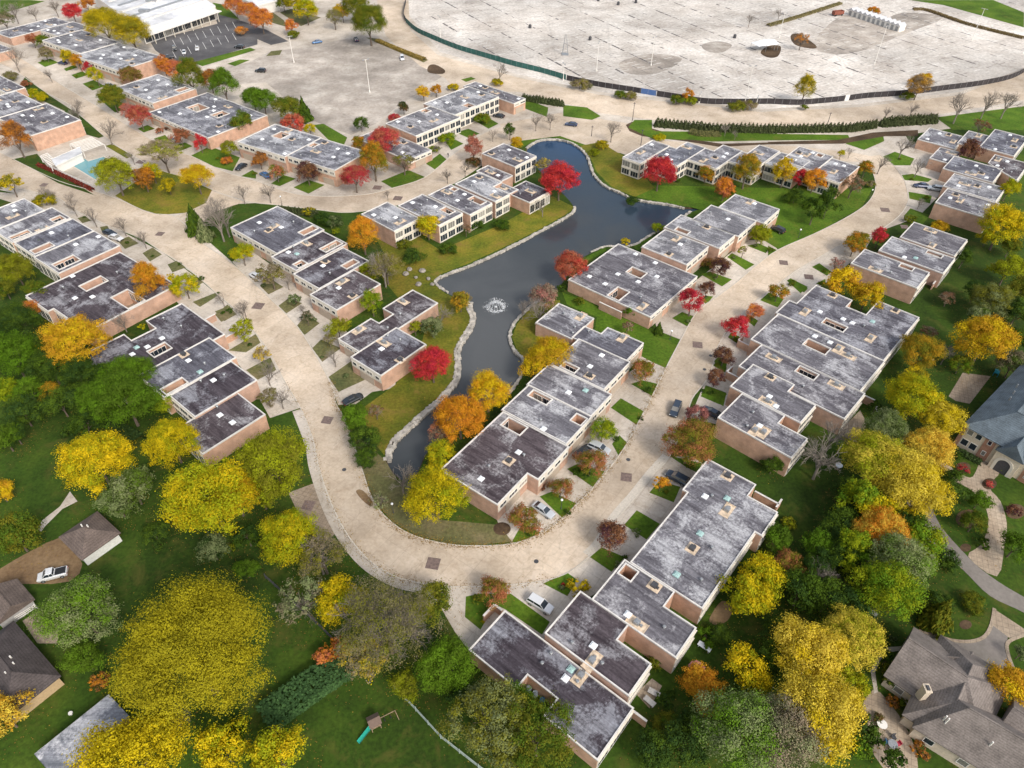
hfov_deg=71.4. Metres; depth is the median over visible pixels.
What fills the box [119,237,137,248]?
lawn
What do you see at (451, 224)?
window
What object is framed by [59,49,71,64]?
tree
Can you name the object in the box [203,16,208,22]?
window
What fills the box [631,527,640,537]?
shrub
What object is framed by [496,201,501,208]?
window
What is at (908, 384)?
tree
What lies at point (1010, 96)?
bare tree
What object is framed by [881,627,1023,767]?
shingle house
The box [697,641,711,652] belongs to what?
garden table
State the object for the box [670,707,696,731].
tree
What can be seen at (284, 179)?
lawn
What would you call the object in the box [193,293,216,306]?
lawn
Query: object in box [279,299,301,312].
lawn
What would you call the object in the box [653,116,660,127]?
clipped conifer
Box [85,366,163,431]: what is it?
tree
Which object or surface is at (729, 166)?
window
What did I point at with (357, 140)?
tree
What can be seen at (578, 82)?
shrub
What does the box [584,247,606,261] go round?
lawn
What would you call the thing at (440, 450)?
tree
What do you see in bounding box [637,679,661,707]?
patio
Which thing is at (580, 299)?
shrub
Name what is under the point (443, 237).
window
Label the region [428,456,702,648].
driveway
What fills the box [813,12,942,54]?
dirt patch
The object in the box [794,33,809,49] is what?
tree
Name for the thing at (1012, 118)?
lawn
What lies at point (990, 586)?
road
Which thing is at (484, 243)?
lawn
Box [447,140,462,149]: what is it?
lawn
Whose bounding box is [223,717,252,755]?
tree
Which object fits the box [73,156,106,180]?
swimming pool
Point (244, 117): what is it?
tree
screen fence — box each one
[405,17,565,79]
[566,75,640,92]
[641,88,655,95]
[656,91,845,104]
[848,69,1023,100]
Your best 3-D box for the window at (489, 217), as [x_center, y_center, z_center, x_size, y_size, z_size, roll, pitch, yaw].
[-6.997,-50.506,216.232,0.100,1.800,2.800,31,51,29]
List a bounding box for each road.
[0,56,569,211]
[0,153,907,585]
[176,191,243,236]
[377,0,1023,126]
[500,113,901,174]
[907,500,1023,611]
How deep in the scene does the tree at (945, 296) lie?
183.66 m
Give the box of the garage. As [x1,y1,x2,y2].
[59,511,121,564]
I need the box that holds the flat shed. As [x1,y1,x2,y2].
[34,694,128,767]
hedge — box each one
[35,162,94,191]
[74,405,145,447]
[255,647,356,733]
[375,38,426,60]
[688,128,721,136]
[766,1,842,26]
[913,7,1023,38]
[955,446,982,465]
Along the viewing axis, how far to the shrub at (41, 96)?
283.18 m
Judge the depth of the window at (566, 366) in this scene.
161.45 m
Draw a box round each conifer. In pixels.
[184,203,209,238]
[195,216,215,243]
[298,95,313,123]
[652,322,662,336]
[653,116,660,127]
[659,118,663,127]
[662,118,667,128]
[670,120,675,128]
[674,119,680,129]
[682,119,687,129]
[690,120,695,129]
[698,121,703,130]
[706,122,710,130]
[730,122,735,132]
[737,122,743,132]
[743,122,747,132]
[744,122,750,132]
[749,122,754,133]
[754,123,758,132]
[758,123,762,133]
[759,123,766,133]
[764,123,771,133]
[768,122,774,133]
[773,123,778,133]
[776,122,781,133]
[781,124,786,133]
[785,123,789,133]
[789,123,794,133]
[796,124,801,132]
[800,123,805,132]
[803,123,810,132]
[812,122,816,132]
[816,123,821,132]
[820,122,825,132]
[827,123,833,132]
[830,123,836,132]
[835,122,839,132]
[839,122,843,132]
[846,122,852,132]
[850,122,855,132]
[854,121,859,131]
[874,119,878,128]
[878,116,887,127]
[883,117,890,127]
[888,115,893,126]
[890,115,897,126]
[894,114,900,125]
[899,115,903,126]
[901,115,907,125]
[910,113,916,125]
[915,113,920,124]
[915,599,953,640]
[921,114,926,124]
[923,115,929,124]
[926,113,932,123]
[930,114,936,124]
[934,114,939,123]
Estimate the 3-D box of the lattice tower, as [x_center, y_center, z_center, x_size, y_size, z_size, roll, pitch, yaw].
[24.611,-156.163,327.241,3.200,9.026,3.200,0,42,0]
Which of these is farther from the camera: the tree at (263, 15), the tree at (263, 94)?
the tree at (263, 15)
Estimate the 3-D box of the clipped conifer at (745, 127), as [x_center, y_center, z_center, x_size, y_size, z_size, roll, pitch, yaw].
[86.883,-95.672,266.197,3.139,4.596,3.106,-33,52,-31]
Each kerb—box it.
[1,64,481,212]
[1,153,875,545]
[9,155,908,587]
[21,58,466,196]
[318,467,415,582]
[920,608,995,642]
[1005,633,1023,668]
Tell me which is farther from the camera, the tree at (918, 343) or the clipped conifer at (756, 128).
the clipped conifer at (756, 128)
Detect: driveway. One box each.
[0,192,299,417]
[0,538,81,583]
[233,252,395,404]
[289,484,333,542]
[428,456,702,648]
[497,370,657,542]
[655,240,777,342]
[691,235,872,423]
[886,144,945,228]
[926,626,1008,668]
[941,461,1006,575]
[993,611,1023,637]
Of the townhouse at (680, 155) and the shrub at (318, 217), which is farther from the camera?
the townhouse at (680, 155)
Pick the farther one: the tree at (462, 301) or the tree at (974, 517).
the tree at (462, 301)
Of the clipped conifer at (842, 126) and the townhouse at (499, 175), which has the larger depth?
the clipped conifer at (842, 126)
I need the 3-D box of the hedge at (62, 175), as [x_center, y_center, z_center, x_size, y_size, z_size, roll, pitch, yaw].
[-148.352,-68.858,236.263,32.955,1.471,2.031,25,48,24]
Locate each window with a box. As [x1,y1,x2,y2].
[35,261,44,273]
[40,264,49,276]
[46,268,53,279]
[55,262,64,268]
[64,258,74,265]
[145,36,151,42]
[150,345,166,355]
[152,33,158,40]
[158,32,165,37]
[165,29,171,35]
[178,25,184,31]
[184,23,190,28]
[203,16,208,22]
[395,230,402,238]
[404,226,411,234]
[405,234,412,240]
[413,229,420,237]
[440,224,446,233]
[440,233,447,241]
[448,220,454,229]
[448,228,454,236]
[456,216,462,224]
[456,224,462,233]
[471,214,477,221]
[478,210,484,218]
[486,206,491,213]
[486,214,491,221]
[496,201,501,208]
[496,209,501,216]
[503,197,508,205]
[503,205,508,212]
[509,488,516,498]
[533,393,541,401]
[542,397,549,403]
[545,195,549,204]
[565,365,576,371]
[597,749,608,767]
[609,732,620,750]
[621,167,628,174]
[622,160,629,167]
[630,171,637,177]
[631,163,638,170]
[686,169,691,175]
[687,162,693,168]
[694,164,700,170]
[725,171,732,177]
[727,163,734,169]
[762,173,774,181]
[764,166,775,172]
[775,178,781,184]
[783,181,790,187]
[799,369,815,379]
[817,187,825,193]
[825,321,834,326]
[835,325,844,330]
[892,685,904,694]
[922,736,934,746]
[955,757,969,767]
[959,438,968,446]
[966,429,974,436]
[967,442,977,450]
[975,434,982,440]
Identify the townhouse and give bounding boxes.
[0,17,68,45]
[0,44,15,61]
[0,76,28,96]
[0,91,41,129]
[0,103,85,150]
[0,198,44,228]
[0,207,70,256]
[14,218,93,268]
[25,252,181,344]
[34,231,122,280]
[40,21,93,37]
[42,30,120,63]
[76,42,166,84]
[88,303,237,403]
[118,74,196,111]
[139,337,238,413]
[150,92,268,149]
[170,361,260,420]
[179,393,269,465]
[230,206,323,263]
[237,124,321,172]
[271,231,347,283]
[287,138,368,186]
[293,247,370,296]
[310,270,382,321]
[338,289,438,356]
[350,327,426,390]
[358,131,431,170]
[361,202,420,247]
[385,106,460,147]
[398,194,463,242]
[423,86,498,127]
[428,184,492,230]
[443,411,568,519]
[455,172,509,218]
[463,81,525,114]
[469,604,647,767]
[476,165,512,186]
[482,143,536,182]
[498,183,517,206]
[501,385,591,455]
[511,181,549,214]
[526,364,611,428]
[535,303,593,346]
[544,590,651,703]
[551,339,630,395]
[568,243,697,328]
[571,326,643,368]
[591,559,696,673]
[621,140,668,178]
[630,459,782,623]
[641,229,708,273]
[653,142,704,180]
[663,215,734,261]
[685,145,741,184]
[692,205,755,251]
[713,393,807,476]
[719,194,779,236]
[725,145,779,184]
[725,344,874,434]
[725,364,815,433]
[736,313,884,392]
[761,152,809,188]
[774,285,919,369]
[782,146,832,186]
[807,158,859,198]
[846,249,929,303]
[877,236,954,289]
[899,222,967,260]
[915,128,962,153]
[926,147,959,172]
[929,188,999,233]
[938,156,1002,184]
[938,173,1004,202]
[956,131,988,158]
[974,129,1023,162]
[987,154,1023,187]
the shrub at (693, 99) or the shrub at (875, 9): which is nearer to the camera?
the shrub at (693, 99)
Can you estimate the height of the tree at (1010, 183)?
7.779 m
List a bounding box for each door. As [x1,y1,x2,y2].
[105,74,112,80]
[114,77,121,83]
[152,119,160,127]
[188,136,195,141]
[235,237,244,246]
[243,153,252,160]
[253,248,261,257]
[262,159,268,166]
[266,254,272,263]
[281,271,291,280]
[292,167,302,175]
[302,287,312,296]
[319,308,331,319]
[323,177,334,185]
[344,348,353,356]
[360,371,374,385]
[415,158,425,166]
[505,490,519,511]
[516,105,523,113]
[546,465,559,485]
[572,432,584,451]
[595,408,605,419]
[610,379,621,395]
[629,353,638,368]
[652,311,662,325]
[668,297,678,311]
[691,262,699,273]
[721,248,728,257]
[740,236,748,246]
[993,460,1009,475]
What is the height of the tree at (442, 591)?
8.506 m
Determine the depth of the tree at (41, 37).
327.15 m
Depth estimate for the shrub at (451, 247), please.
201.91 m
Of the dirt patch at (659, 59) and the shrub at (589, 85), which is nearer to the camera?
the shrub at (589, 85)
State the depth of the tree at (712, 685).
106.31 m
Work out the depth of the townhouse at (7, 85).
281.94 m
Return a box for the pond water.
[388,141,697,480]
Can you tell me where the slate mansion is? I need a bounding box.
[953,364,1023,483]
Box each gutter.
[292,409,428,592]
[583,454,667,556]
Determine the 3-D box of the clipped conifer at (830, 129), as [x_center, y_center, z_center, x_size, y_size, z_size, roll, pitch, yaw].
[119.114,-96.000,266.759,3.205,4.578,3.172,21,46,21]
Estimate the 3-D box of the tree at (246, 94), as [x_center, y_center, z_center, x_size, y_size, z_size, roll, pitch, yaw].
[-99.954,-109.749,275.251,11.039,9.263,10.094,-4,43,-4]
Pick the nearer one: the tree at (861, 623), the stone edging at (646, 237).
the tree at (861, 623)
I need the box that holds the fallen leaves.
[4,11,1023,767]
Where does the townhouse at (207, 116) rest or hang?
on the pavement
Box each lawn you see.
[0,0,43,12]
[0,406,79,532]
[12,154,95,195]
[23,77,102,137]
[38,59,56,66]
[64,65,76,70]
[72,71,85,78]
[78,217,89,222]
[83,80,103,89]
[99,96,124,111]
[107,144,129,157]
[116,171,211,214]
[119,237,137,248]
[138,125,154,131]
[143,247,161,260]
[154,135,168,141]
[168,261,185,271]
[178,143,191,150]
[191,148,239,170]
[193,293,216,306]
[197,48,254,65]
[213,3,239,19]
[215,304,234,321]
[215,306,235,320]
[228,59,248,65]
[229,334,260,351]
[242,170,255,178]
[247,358,274,379]
[260,281,282,293]
[267,50,281,55]
[268,12,284,25]
[271,175,294,185]
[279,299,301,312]
[279,677,470,767]
[280,9,320,25]
[294,180,323,193]
[297,316,318,334]
[313,340,339,361]
[315,124,346,143]
[329,362,363,391]
[350,430,511,544]
[362,196,572,281]
[363,258,469,453]
[366,37,426,61]
[382,170,423,187]
[426,154,445,168]
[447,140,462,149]
[459,129,478,136]
[461,77,474,81]
[465,594,548,633]
[476,119,497,128]
[512,300,559,375]
[512,528,539,542]
[520,136,873,248]
[525,101,547,115]
[540,492,575,516]
[543,573,576,595]
[562,292,679,367]
[563,105,599,119]
[568,464,603,486]
[581,142,654,196]
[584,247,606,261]
[590,547,623,571]
[611,398,643,423]
[612,435,626,454]
[625,511,659,539]
[628,120,685,139]
[632,380,656,395]
[634,237,651,249]
[649,483,679,501]
[656,131,767,141]
[670,456,701,471]
[673,312,692,325]
[701,271,731,285]
[701,386,725,405]
[702,296,712,303]
[714,357,726,371]
[728,253,753,269]
[728,333,739,342]
[748,243,767,252]
[748,316,757,325]
[761,293,782,306]
[768,134,848,139]
[787,278,806,292]
[813,263,830,275]
[846,137,883,149]
[869,235,899,246]
[883,152,913,164]
[902,174,930,181]
[904,208,928,223]
[909,192,931,202]
[912,0,1023,26]
[939,106,1023,129]
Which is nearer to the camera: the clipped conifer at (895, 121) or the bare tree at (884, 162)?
the bare tree at (884, 162)
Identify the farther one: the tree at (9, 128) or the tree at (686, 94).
the tree at (686, 94)
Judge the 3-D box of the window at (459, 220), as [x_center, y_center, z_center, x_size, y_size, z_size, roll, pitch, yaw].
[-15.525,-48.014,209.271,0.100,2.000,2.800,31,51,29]
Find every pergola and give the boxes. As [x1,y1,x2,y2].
[40,153,53,170]
[69,137,106,157]
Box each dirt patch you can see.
[619,54,681,74]
[702,41,731,52]
[709,601,731,624]
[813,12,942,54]
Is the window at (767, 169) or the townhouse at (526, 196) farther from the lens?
the window at (767, 169)
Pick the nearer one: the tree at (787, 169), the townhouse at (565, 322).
the townhouse at (565, 322)
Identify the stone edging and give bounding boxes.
[383,301,475,462]
[434,206,575,293]
[507,299,538,394]
[525,138,684,208]
[590,211,691,252]
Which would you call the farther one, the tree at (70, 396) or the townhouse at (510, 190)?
the townhouse at (510, 190)
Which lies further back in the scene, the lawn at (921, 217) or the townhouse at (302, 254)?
the lawn at (921, 217)
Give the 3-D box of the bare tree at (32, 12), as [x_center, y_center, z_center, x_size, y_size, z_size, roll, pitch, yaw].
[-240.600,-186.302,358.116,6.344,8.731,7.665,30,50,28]
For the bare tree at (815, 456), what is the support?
on the ground at (136, 578)
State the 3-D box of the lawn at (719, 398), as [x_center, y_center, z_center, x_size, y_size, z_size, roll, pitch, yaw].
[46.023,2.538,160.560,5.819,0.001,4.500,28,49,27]
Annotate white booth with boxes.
[847,7,858,15]
[852,8,863,17]
[857,10,867,18]
[861,11,872,20]
[866,13,877,21]
[870,14,881,23]
[875,16,886,25]
[880,17,891,26]
[885,19,896,28]
[889,20,900,29]
[894,22,905,31]
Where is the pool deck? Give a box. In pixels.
[65,143,134,187]
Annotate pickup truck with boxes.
[36,566,68,582]
[165,54,173,58]
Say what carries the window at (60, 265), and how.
in the townhouse at (65, 260)
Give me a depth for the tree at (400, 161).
235.62 m
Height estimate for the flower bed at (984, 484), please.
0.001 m
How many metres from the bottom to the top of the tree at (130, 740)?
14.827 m
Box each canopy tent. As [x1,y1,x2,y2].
[750,39,775,52]
[760,39,778,51]
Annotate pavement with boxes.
[0,0,1023,271]
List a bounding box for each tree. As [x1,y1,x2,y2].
[0,11,15,28]
[0,44,26,72]
[0,119,32,157]
[0,172,23,196]
[0,251,37,284]
[0,280,16,299]
[0,300,43,332]
[0,322,21,350]
[0,329,38,377]
[0,376,18,401]
[0,392,46,426]
[0,422,22,451]
[0,478,15,501]
[0,508,46,555]
[0,688,36,737]
[1,0,22,23]
[4,420,29,447]
[10,375,47,404]
[14,327,49,351]
[19,278,47,293]
[22,299,40,312]
[23,570,126,650]
[24,33,38,47]
[24,347,67,384]
[26,6,38,20]
[33,311,114,366]
[34,34,47,45]
[36,46,53,61]
[36,185,49,194]
[36,385,74,416]
[37,380,59,401]
[38,190,56,204]
[40,71,52,82]
[45,0,59,17]
[50,427,138,499]
[53,352,106,391]
[56,639,106,674]
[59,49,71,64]
[59,380,89,414]
[61,2,82,21]
[61,406,103,434]
[61,699,197,767]
[63,200,77,216]
[64,191,75,204]
[68,54,81,69]
[68,106,81,117]
[69,98,83,118]
[70,376,126,422]
[76,0,95,9]
[77,6,124,38]
[80,206,99,227]
[81,61,91,70]
[84,66,103,85]
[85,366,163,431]
[87,155,135,195]
[88,670,110,691]
[89,361,116,379]
[91,485,135,519]
[95,83,128,112]
[97,117,126,144]
[101,568,277,736]
[103,354,158,391]
[105,464,155,515]
[107,12,152,47]
[107,313,134,332]
[112,216,127,235]
[117,65,142,83]
[118,103,132,114]
[124,152,134,164]
[125,104,153,129]
[128,167,155,191]
[128,259,168,300]
[132,231,146,248]
[135,138,183,172]
[138,162,163,183]
[140,416,202,469]
[151,390,173,413]
[152,55,169,75]
[153,453,256,538]
[158,177,176,194]
[163,59,179,81]
[166,272,201,298]
[167,126,190,146]
[167,273,178,280]
[170,56,207,88]
[171,703,191,732]
[176,163,214,194]
[190,711,253,767]
[193,133,207,152]
[193,531,233,565]
[198,195,230,221]
[200,68,220,92]
[200,202,232,241]
[203,474,262,516]
[204,200,235,236]
[207,66,241,99]
[211,292,225,306]
[220,139,239,158]
[221,0,243,18]
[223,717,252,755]
[227,110,253,129]
[228,241,254,265]
[228,521,260,548]
[229,185,250,203]
[229,317,253,342]
[230,424,309,502]
[230,556,260,579]
[233,299,247,316]
[233,305,247,317]
[236,2,258,23]
[237,86,261,110]
[241,722,310,767]
[243,474,282,510]
[247,6,272,33]
[248,88,277,114]
[250,151,268,168]
[252,262,285,289]
[252,344,271,362]
[255,387,277,408]
[256,362,280,385]
[256,503,321,568]
[258,183,275,202]
[268,162,285,181]
[270,95,301,126]
[270,576,325,627]
[273,387,292,408]
[275,0,286,12]
[280,113,305,130]
[282,274,293,289]
[283,0,297,8]
[283,18,298,29]
[287,293,301,305]
[289,529,352,578]
[292,0,319,24]
[295,160,321,184]
[298,527,336,574]
[299,310,312,324]
[303,123,315,133]
[311,571,368,629]
[312,646,335,666]
[321,316,351,337]
[322,333,337,347]
[324,349,336,366]
[324,635,346,659]
[325,7,344,29]
[327,587,393,648]
[331,3,349,22]
[332,568,448,680]
[332,629,390,684]
[340,0,369,15]
[340,164,371,192]
[340,400,369,430]
[346,215,379,254]
[347,424,383,454]
[348,2,387,45]
[351,135,364,148]
[353,115,368,129]
[353,445,376,468]
[355,139,388,181]
[358,260,376,279]
[359,288,382,316]
[364,251,406,284]
[364,599,427,664]
[365,251,395,286]
[367,126,399,152]
[367,404,383,418]
[368,491,389,509]
[375,587,431,642]
[385,461,416,494]
[387,666,420,704]
[391,154,415,174]
[398,101,408,114]
[399,464,473,526]
[400,578,452,624]
[408,344,452,382]
[409,320,420,335]
[411,632,478,698]
[415,85,429,97]
[416,214,439,239]
[420,316,443,338]
[424,438,455,467]
[427,419,453,441]
[430,83,441,96]
[431,303,454,327]
[431,394,488,444]
[433,673,530,767]
[438,677,484,710]
[439,169,450,183]
[448,291,472,312]
[461,162,471,176]
[461,224,470,236]
[463,134,482,156]
[466,366,512,416]
[479,573,512,610]
[480,720,541,767]
[489,129,497,141]
[493,62,509,78]
[494,689,577,767]
[497,679,533,728]
[503,122,515,139]
[503,502,543,535]
[510,136,523,147]
[516,349,552,377]
[518,300,531,315]
[524,296,550,320]
[527,282,557,312]
[527,335,574,368]
[530,113,543,130]
[531,198,547,216]
[534,157,550,172]
[538,160,581,200]
[542,113,557,128]
[548,477,575,500]
[554,249,588,279]
[571,448,609,477]
[589,414,618,441]
[596,518,628,559]
[607,122,622,142]
[622,321,633,333]
[623,306,634,315]
[631,358,655,385]
[632,725,675,767]
[640,153,677,190]
[652,476,671,490]
[658,415,719,468]
[661,714,712,767]
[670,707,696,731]
[675,659,717,697]
[677,287,705,315]
[682,87,694,97]
[684,404,710,421]
[687,683,789,767]
[692,673,728,716]
[694,165,714,182]
[697,280,715,294]
[706,367,726,386]
[709,256,732,277]
[712,344,736,365]
[714,175,736,200]
[715,569,783,617]
[719,314,750,339]
[722,639,777,695]
[730,153,761,188]
[735,550,790,591]
[737,246,746,257]
[743,687,832,767]
[746,14,755,27]
[746,302,765,320]
[748,226,767,244]
[753,224,771,242]
[755,613,800,649]
[756,636,792,679]
[759,455,785,473]
[764,523,795,554]
[767,281,789,301]
[768,611,854,700]
[769,663,870,767]
[770,156,798,187]
[774,546,807,573]
[780,566,825,620]
[791,429,844,479]
[792,169,806,187]
[793,72,816,98]
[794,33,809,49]
[794,545,838,576]
[800,197,826,224]
[800,527,834,560]
[801,166,828,192]
[806,575,853,616]
[809,558,839,579]
[816,514,848,546]
[816,601,890,672]
[817,185,843,218]
[817,537,862,567]
[819,504,862,532]
[821,418,856,451]
[823,266,862,294]
[829,256,845,269]
[830,475,862,503]
[830,642,856,681]
[832,475,886,513]
[832,582,876,622]
[832,667,871,703]
[834,528,872,576]
[836,427,912,483]
[837,150,845,159]
[840,173,864,197]
[842,235,866,256]
[844,548,881,571]
[844,556,931,623]
[846,279,889,311]
[846,502,862,529]
[847,735,874,760]
[848,713,880,740]
[849,503,914,552]
[850,230,870,250]
[851,486,905,532]
[857,160,876,177]
[858,406,911,446]
[863,442,947,511]
[866,530,939,590]
[868,399,885,412]
[870,226,888,247]
[877,156,890,173]
[877,650,894,664]
[880,662,895,688]
[880,744,907,767]
[882,370,944,420]
[888,469,959,518]
[894,504,929,540]
[895,135,918,158]
[896,331,950,369]
[898,425,958,468]
[901,365,931,383]
[903,73,935,99]
[903,520,949,567]
[906,101,919,114]
[908,159,931,176]
[916,325,939,337]
[918,398,969,436]
[921,72,933,87]
[932,466,947,480]
[938,291,955,305]
[939,467,967,500]
[940,344,960,364]
[945,354,975,373]
[948,313,1023,365]
[949,92,973,123]
[956,247,973,268]
[957,508,989,535]
[959,138,987,158]
[962,278,987,302]
[964,488,995,509]
[966,282,1015,318]
[967,305,990,321]
[973,118,992,132]
[976,201,1023,249]
[976,229,996,245]
[980,91,1003,118]
[984,251,1023,284]
[985,658,1023,706]
[991,349,1023,377]
[998,91,1022,118]
[998,177,1022,200]
[998,528,1023,564]
[999,238,1022,256]
[1001,296,1023,324]
[1005,273,1023,301]
[1009,326,1023,351]
[1014,644,1023,660]
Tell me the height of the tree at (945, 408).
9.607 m
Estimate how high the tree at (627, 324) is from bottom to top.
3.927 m
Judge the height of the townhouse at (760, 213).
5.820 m
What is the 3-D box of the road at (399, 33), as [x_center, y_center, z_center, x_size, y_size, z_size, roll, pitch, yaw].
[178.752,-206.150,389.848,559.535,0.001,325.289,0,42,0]
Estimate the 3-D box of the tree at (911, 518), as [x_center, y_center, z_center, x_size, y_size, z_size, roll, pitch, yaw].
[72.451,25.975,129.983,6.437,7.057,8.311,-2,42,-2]
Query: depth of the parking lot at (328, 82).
306.16 m
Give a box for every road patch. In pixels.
[155,232,164,235]
[252,303,264,308]
[301,500,315,509]
[321,416,333,423]
[393,196,402,200]
[425,557,440,569]
[620,472,631,481]
[693,341,702,347]
[779,260,787,264]
[804,274,813,279]
[880,207,889,211]
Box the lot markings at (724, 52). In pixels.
[418,0,1023,95]
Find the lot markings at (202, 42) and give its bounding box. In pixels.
[172,23,235,56]
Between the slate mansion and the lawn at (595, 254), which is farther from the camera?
the lawn at (595, 254)
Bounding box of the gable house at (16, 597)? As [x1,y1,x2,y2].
[0,579,36,627]
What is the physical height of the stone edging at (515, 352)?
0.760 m
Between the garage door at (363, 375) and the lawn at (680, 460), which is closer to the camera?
the lawn at (680, 460)
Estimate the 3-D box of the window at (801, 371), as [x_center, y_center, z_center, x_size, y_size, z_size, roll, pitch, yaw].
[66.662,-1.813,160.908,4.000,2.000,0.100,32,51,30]
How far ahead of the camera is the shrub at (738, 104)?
279.21 m
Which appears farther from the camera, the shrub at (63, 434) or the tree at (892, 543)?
the shrub at (63, 434)
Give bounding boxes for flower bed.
[427,64,444,73]
[493,522,510,534]
[626,122,767,146]
[761,45,780,57]
[768,130,917,143]
[791,33,816,48]
[956,462,970,472]
[956,510,976,527]
[959,620,971,628]
[960,543,970,551]
[982,478,996,488]
[1006,504,1023,518]
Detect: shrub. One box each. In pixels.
[1,70,18,79]
[20,79,32,86]
[27,88,46,98]
[31,192,56,206]
[34,93,48,101]
[59,425,78,438]
[138,519,172,550]
[155,127,163,133]
[220,156,232,163]
[224,544,234,554]
[234,26,248,34]
[287,29,299,37]
[300,207,315,214]
[312,210,331,225]
[326,215,343,226]
[332,227,339,234]
[387,113,400,120]
[395,238,412,248]
[402,247,426,264]
[428,145,440,151]
[436,132,456,146]
[436,242,457,253]
[447,83,459,89]
[463,157,481,166]
[470,220,484,229]
[472,593,483,604]
[473,113,490,123]
[491,78,503,85]
[493,218,509,229]
[555,284,567,291]
[565,578,591,597]
[569,78,588,89]
[572,465,592,478]
[573,296,585,304]
[581,82,592,88]
[588,148,599,155]
[595,140,608,148]
[614,90,626,97]
[621,237,630,244]
[624,90,637,99]
[624,196,639,205]
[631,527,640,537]
[648,656,662,671]
[650,710,678,742]
[651,222,664,231]
[652,133,665,140]
[656,690,676,711]
[670,94,685,103]
[684,96,697,103]
[697,625,715,650]
[700,258,714,266]
[705,620,735,645]
[726,98,746,111]
[743,99,758,109]
[780,516,794,527]
[781,188,808,202]
[782,516,797,529]
[864,180,876,187]
[864,725,886,748]
[867,6,881,13]
[873,712,884,723]
[884,693,899,709]
[888,633,897,642]
[898,698,907,707]
[899,91,914,99]
[904,214,916,223]
[909,739,930,761]
[914,588,956,612]
[929,220,949,231]
[930,544,962,575]
[953,451,964,460]
[957,463,970,472]
[959,589,986,617]
[974,535,990,550]
[985,480,993,487]
[1004,503,1022,516]
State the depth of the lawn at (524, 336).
176.97 m
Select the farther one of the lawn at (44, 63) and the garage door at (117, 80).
the lawn at (44, 63)
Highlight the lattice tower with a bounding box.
[561,34,568,55]
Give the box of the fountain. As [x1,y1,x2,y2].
[482,297,505,312]
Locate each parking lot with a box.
[151,13,256,61]
[202,35,441,134]
[253,26,286,44]
[409,0,1023,108]
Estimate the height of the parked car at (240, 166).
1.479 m
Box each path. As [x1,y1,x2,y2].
[40,492,76,530]
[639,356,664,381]
[871,646,900,692]
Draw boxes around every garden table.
[643,694,655,707]
[647,687,660,696]
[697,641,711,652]
[877,720,887,728]
[888,739,897,748]
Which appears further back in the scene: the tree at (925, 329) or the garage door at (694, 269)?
the garage door at (694, 269)
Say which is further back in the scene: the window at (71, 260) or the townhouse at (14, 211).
the townhouse at (14, 211)
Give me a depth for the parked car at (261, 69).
309.63 m
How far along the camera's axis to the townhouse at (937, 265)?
195.25 m
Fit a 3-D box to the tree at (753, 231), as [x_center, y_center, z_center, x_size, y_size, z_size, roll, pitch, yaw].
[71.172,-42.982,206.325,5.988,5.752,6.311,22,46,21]
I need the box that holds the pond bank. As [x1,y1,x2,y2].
[386,148,695,479]
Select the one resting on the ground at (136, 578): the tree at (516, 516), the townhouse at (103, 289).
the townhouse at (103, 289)
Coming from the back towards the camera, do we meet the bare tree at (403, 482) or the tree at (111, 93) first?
the tree at (111, 93)
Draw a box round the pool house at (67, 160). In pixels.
[51,147,83,171]
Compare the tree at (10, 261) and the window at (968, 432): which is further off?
the tree at (10, 261)
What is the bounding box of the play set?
[357,710,398,743]
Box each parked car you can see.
[57,60,67,64]
[102,229,117,234]
[108,233,123,241]
[234,44,244,48]
[235,163,247,170]
[249,271,263,281]
[254,67,265,72]
[259,171,270,178]
[312,39,321,43]
[342,393,363,405]
[492,113,504,118]
[526,592,554,614]
[531,500,555,519]
[565,121,577,126]
[572,443,591,457]
[587,439,610,455]
[665,469,689,486]
[669,399,681,417]
[704,405,720,419]
[770,225,785,233]
[913,182,928,188]
[927,184,942,191]
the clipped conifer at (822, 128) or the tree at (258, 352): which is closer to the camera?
the tree at (258, 352)
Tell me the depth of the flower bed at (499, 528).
133.31 m
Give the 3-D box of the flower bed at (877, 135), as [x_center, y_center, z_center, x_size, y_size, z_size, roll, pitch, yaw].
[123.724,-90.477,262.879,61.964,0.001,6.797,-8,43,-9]
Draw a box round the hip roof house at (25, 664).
[0,621,63,723]
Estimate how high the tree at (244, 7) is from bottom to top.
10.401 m
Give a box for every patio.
[23,613,57,642]
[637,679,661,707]
[839,411,866,440]
[861,690,917,767]
[949,373,990,403]
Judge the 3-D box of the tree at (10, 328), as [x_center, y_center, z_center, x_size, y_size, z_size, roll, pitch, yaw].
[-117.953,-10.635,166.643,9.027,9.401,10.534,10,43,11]
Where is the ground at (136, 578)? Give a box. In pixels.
[0,128,1023,767]
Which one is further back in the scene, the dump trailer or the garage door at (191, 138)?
the dump trailer
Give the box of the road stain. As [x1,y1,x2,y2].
[356,489,372,504]
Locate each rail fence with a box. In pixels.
[14,604,36,619]
[264,573,355,662]
[393,685,481,767]
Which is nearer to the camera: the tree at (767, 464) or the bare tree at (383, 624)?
the bare tree at (383, 624)
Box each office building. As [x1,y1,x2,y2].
[95,0,221,43]
[241,0,278,12]
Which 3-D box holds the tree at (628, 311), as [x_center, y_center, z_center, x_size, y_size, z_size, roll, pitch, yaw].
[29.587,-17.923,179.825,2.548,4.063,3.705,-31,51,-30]
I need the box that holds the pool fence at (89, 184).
[51,166,93,187]
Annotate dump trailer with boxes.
[832,9,844,15]
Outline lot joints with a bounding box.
[416,0,1023,98]

